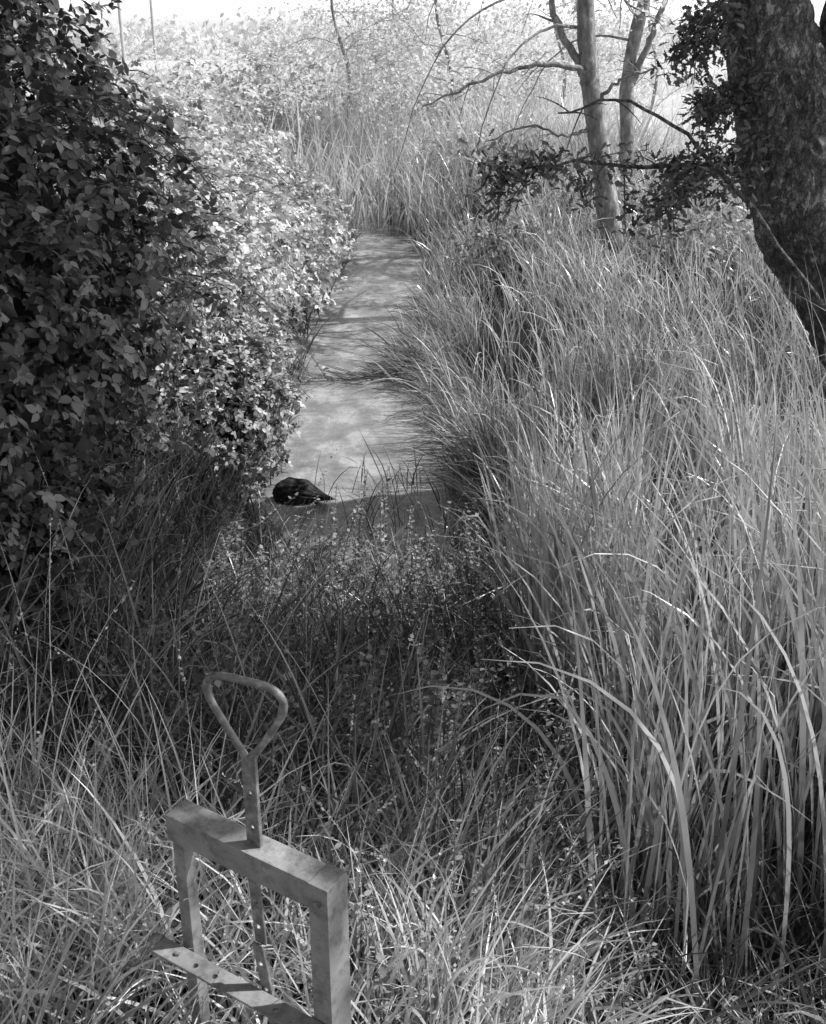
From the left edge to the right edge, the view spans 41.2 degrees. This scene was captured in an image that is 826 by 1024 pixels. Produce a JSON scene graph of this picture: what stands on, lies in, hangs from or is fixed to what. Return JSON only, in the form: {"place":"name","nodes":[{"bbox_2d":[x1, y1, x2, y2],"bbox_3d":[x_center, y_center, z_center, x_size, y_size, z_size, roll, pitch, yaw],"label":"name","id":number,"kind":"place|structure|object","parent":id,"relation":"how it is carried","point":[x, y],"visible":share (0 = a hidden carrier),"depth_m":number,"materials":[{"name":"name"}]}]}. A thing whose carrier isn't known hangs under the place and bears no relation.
{"place":"outdoors","nodes":[
{"label":"outdoors","id":0,"kind":"place"},
{"bbox_2d":[119,81,270,143],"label":"shrub","id":1,"kind":"object","parent":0,"point":[216,112],"visible":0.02,"depth_m":23.67,"materials":[{"name":"grey plant"}]},
{"bbox_2d":[0,580,825,1023],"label":"tall grass","id":2,"kind":"structure","parent":0,"point":[98,912],"depth_m":2.54,"materials":[{"name":"plant"}]},
{"bbox_2d":[2,46,825,1023],"bbox_3d":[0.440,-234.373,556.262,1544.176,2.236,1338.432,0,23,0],"label":"ground","id":3,"kind":"structure","parent":0,"point":[666,106],"depth_m":10.24,"materials":[{"name":"soil"}]},
{"bbox_2d":[0,388,143,698],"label":"bramble bush","id":4,"kind":"object","parent":3,"relation":"on","point":[39,535],"visible":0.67,"depth_m":3.94,"materials":[{"name":"grey plant"}]},
{"bbox_2d":[14,34,189,148],"bbox_3d":[-4.257,-3.071,10.457,4.682,3.016,8.956,0,23,0],"label":"bramble bush","id":5,"kind":"object","parent":3,"relation":"on","point":[143,85],"depth_m":10.85,"materials":[{"name":"grey plant"}]},
{"bbox_2d":[117,3,126,77],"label":"utility pole","id":6,"kind":"object","parent":3,"relation":"on","point":[121,30],"visible":0.5,"depth_m":54.95,"materials":[{"name":"grey wood"}]},
{"bbox_2d":[0,0,270,579],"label":"bramble bush","id":7,"kind":"object","parent":3,"relation":"on","point":[48,247],"visible":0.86,"depth_m":4.24,"materials":[{"name":"grey plant"}]},
{"bbox_2d":[149,0,158,75],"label":"utility pole","id":8,"kind":"object","parent":3,"relation":"on","point":[152,26],"visible":0.53,"depth_m":60.40,"materials":[{"name":"grey wood"}]},
{"bbox_2d":[5,34,334,489],"bbox_3d":[-2.618,-1.651,6.621,4.164,3.232,4.932,0,23,0],"label":"bramble bush","id":9,"kind":"object","parent":3,"relation":"on","point":[201,258],"visible":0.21,"depth_m":6.72,"materials":[{"name":"plant"}]},
{"bbox_2d":[21,24,347,380],"bbox_3d":[-2.704,-2.504,9.421,4.124,3.104,6.635,0,23,0],"label":"bramble bush","id":10,"kind":"object","parent":3,"relation":"on","point":[267,225],"visible":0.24,"depth_m":9.10,"materials":[{"name":"grey plant"}]},
{"bbox_2d":[125,78,244,177],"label":"bramble bush","id":11,"kind":"object","parent":3,"relation":"on","point":[187,117],"visible":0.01,"depth_m":15.33,"materials":[{"name":"grey plant"}]},
{"bbox_2d":[118,30,329,114],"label":"shrub","id":12,"kind":"object","parent":3,"relation":"on","point":[155,55],"visible":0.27,"depth_m":33.25,"materials":[{"name":"grey plant"}]},
{"bbox_2d":[149,305,315,489],"bbox_3d":[-1.592,-0.956,8.307,1.687,1.271,2.409,0,23,0],"label":"bramble bush","id":13,"kind":"object","parent":3,"relation":"on","point":[244,402],"visible":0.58,"depth_m":7.90,"materials":[{"name":"plant"}]},
{"bbox_2d":[115,156,375,557],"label":"bank grass","id":14,"kind":"structure","parent":3,"relation":"on","point":[351,224],"depth_m":9.98,"materials":[{"name":"plant"}]},
{"bbox_2d":[149,672,351,1023],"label":"sluice gate","id":15,"kind":"structure","parent":3,"relation":"on","point":[253,854],"depth_m":2.00,"materials":[{"name":"metal"}]},
{"bbox_2d":[177,27,363,156],"bbox_3d":[-3.361,-9.022,24.329,4.706,3.166,3.523,0,23,0],"label":"shrub","id":16,"kind":"object","parent":3,"relation":"on","point":[274,96],"visible":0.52,"depth_m":24.01,"materials":[{"name":"grey plant"}]},
{"bbox_2d":[185,133,358,318],"bbox_3d":[-2.497,-3.368,12.997,3.645,2.045,5.937,0,23,0],"label":"bramble bush","id":17,"kind":"object","parent":3,"relation":"on","point":[332,222],"visible":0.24,"depth_m":12.82,"materials":[{"name":"grey plant"}]},
{"bbox_2d":[76,467,635,925],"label":"nettles","id":18,"kind":"object","parent":3,"relation":"on","point":[448,707],"visible":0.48,"depth_m":4.46,"materials":[{"name":"grey plant"}]},
{"bbox_2d":[235,0,489,122],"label":"shrub","id":19,"kind":"object","parent":3,"relation":"on","point":[279,19],"visible":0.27,"depth_m":31.24,"materials":[{"name":"grey plant"}]},
{"bbox_2d":[243,0,500,125],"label":"meadow tree","id":20,"kind":"object","parent":3,"relation":"on","point":[346,57],"visible":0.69,"depth_m":23.64,"materials":[{"name":"grey plant"}]},
{"bbox_2d":[287,315,456,413],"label":"fallen grass","id":21,"kind":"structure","parent":3,"relation":"on","point":[355,376],"depth_m":10.61,"materials":[{"name":"grey plant"}]},
{"bbox_2d":[294,0,469,105],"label":"meadow tree","id":22,"kind":"object","parent":3,"relation":"on","point":[318,21],"visible":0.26,"depth_m":29.62,"materials":[{"name":"grey plant"}]},
{"bbox_2d":[0,341,825,1023],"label":"tall grass","id":23,"kind":"structure","parent":3,"relation":"on","point":[278,670],"depth_m":3.58,"materials":[{"name":"plant"}]},
{"bbox_2d":[14,5,818,62],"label":"distant woodland","id":24,"kind":"object","parent":3,"relation":"on","point":[135,37],"visible":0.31,"depth_m":128.40,"materials":[{"name":"white plant"}]},
{"bbox_2d":[105,65,735,223],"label":"meadow grass","id":25,"kind":"structure","parent":3,"relation":"on","point":[680,90],"depth_m":46.28,"materials":[{"name":"plant"}]},
{"bbox_2d":[361,270,528,549],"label":"bank grass","id":26,"kind":"structure","parent":3,"relation":"on","point":[443,409],"depth_m":9.34,"materials":[{"name":"grey plant"}]},
{"bbox_2d":[323,31,566,151],"bbox_3d":[0.781,-9.594,25.223,5.761,2.652,4.460,0,23,0],"label":"shrub","id":27,"kind":"object","parent":3,"relation":"on","point":[462,85],"visible":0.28,"depth_m":24.86,"materials":[{"name":"grey plant"}]},
{"bbox_2d":[325,0,618,143],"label":"meadow tree","id":28,"kind":"object","parent":3,"relation":"on","point":[399,70],"visible":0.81,"depth_m":21.41,"materials":[{"name":"grey plant"}]},
{"bbox_2d":[402,116,560,196],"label":"shrub","id":29,"kind":"object","parent":3,"relation":"on","point":[487,124],"visible":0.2,"depth_m":18.76,"materials":[{"name":"grey plant"}]},
{"bbox_2d":[413,15,599,114],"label":"shrub","id":30,"kind":"object","parent":3,"relation":"on","point":[472,53],"visible":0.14,"depth_m":34.90,"materials":[{"name":"grey plant"}]},
{"bbox_2d":[444,209,572,295],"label":"shrub","id":31,"kind":"object","parent":3,"relation":"on","point":[491,245],"visible":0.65,"depth_m":13.27,"materials":[{"name":"grey plant"}]},
{"bbox_2d":[287,661,737,1023],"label":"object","id":32,"kind":"object","parent":3,"relation":"on","point":[378,958],"visible":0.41,"depth_m":2.75,"materials":[{"name":"grey plant"}]},
{"bbox_2d":[394,0,713,272],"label":"alder tree","id":33,"kind":"object","parent":3,"relation":"on","point":[586,65],"visible":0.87,"depth_m":12.33,"materials":[{"name":"grey plant"}]},
{"bbox_2d":[462,0,649,117],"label":"meadow tree","id":34,"kind":"object","parent":3,"relation":"on","point":[573,36],"visible":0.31,"depth_m":24.62,"materials":[{"name":"grey plant"}]},
{"bbox_2d":[506,0,671,187],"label":"alder tree","id":35,"kind":"object","parent":3,"relation":"on","point":[633,40],"visible":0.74,"depth_m":16.22,"materials":[{"name":"grey plant"}]},
{"bbox_2d":[482,157,714,242],"bbox_3d":[2.569,-4.327,15.414,3.273,1.203,2.212,0,23,0],"label":"shrub","id":36,"kind":"object","parent":3,"relation":"on","point":[590,200],"visible":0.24,"depth_m":15.15,"materials":[{"name":"grey plant"}]},
{"bbox_2d":[374,115,825,524],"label":"bank grass","id":37,"kind":"structure","parent":3,"relation":"on","point":[580,273],"depth_m":11.06,"materials":[{"name":"plant"}]},
{"bbox_2d":[378,344,825,1023],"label":"grass","id":38,"kind":"structure","parent":3,"relation":"on","point":[772,964],"depth_m":3.31,"materials":[{"name":"plant"}]},
{"bbox_2d":[384,241,825,1023],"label":"reeds","id":39,"kind":"object","parent":3,"relation":"on","point":[562,537],"visible":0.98,"depth_m":4.09,"materials":[{"name":"plant"}]},
{"bbox_2d":[523,0,732,132],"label":"meadow tree","id":40,"kind":"object","parent":3,"relation":"on","point":[655,41],"visible":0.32,"depth_m":28.70,"materials":[{"name":"grey plant"}]},
{"bbox_2d":[452,0,825,367],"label":"oak tree","id":41,"kind":"object","parent":3,"relation":"on","point":[774,57],"visible":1,"depth_m":6.83,"materials":[{"name":"black plant"}]},
{"bbox_2d":[604,199,775,285],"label":"shrub","id":42,"kind":"object","parent":3,"relation":"on","point":[702,218],"visible":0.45,"depth_m":12.75,"materials":[{"name":"grey plant"}]},
{"bbox_2d":[23,0,824,45],"label":"sky","id":43,"kind":"structure","parent":0,"point":[197,11],"materials":[{"name":"white"}]},
{"bbox_2d":[238,208,627,862],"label":"water","id":44,"kind":"structure","parent":0,"point":[334,416],"depth_m":9.27,"materials":[{"name":"grey liquid"}]},
{"bbox_2d":[272,477,332,504],"bbox_3d":[-0.775,-0.140,7.816,0.454,0.210,0.211,0,23,0],"label":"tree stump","id":45,"kind":"object","parent":44,"relation":"in","point":[283,489],"visible":0.81,"depth_m":7.75,"materials":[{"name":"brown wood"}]},
{"bbox_2d":[257,428,527,576],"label":"water stalks","id":46,"kind":"object","parent":44,"relation":"in","point":[393,508],"visible":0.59,"depth_m":7.42,"materials":[{"name":"grey plant"}]},
{"bbox_2d":[64,39,727,236],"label":"reeds","id":47,"kind":"object","parent":44,"relation":"on","point":[338,149],"visible":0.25,"depth_m":20.25,"materials":[{"name":"grey plant"}]},
{"bbox_2d":[362,79,691,250],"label":"reeds","id":48,"kind":"object","parent":44,"relation":"on","point":[454,184],"visible":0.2,"depth_m":18.15,"materials":[{"name":"plant"}]}
]}

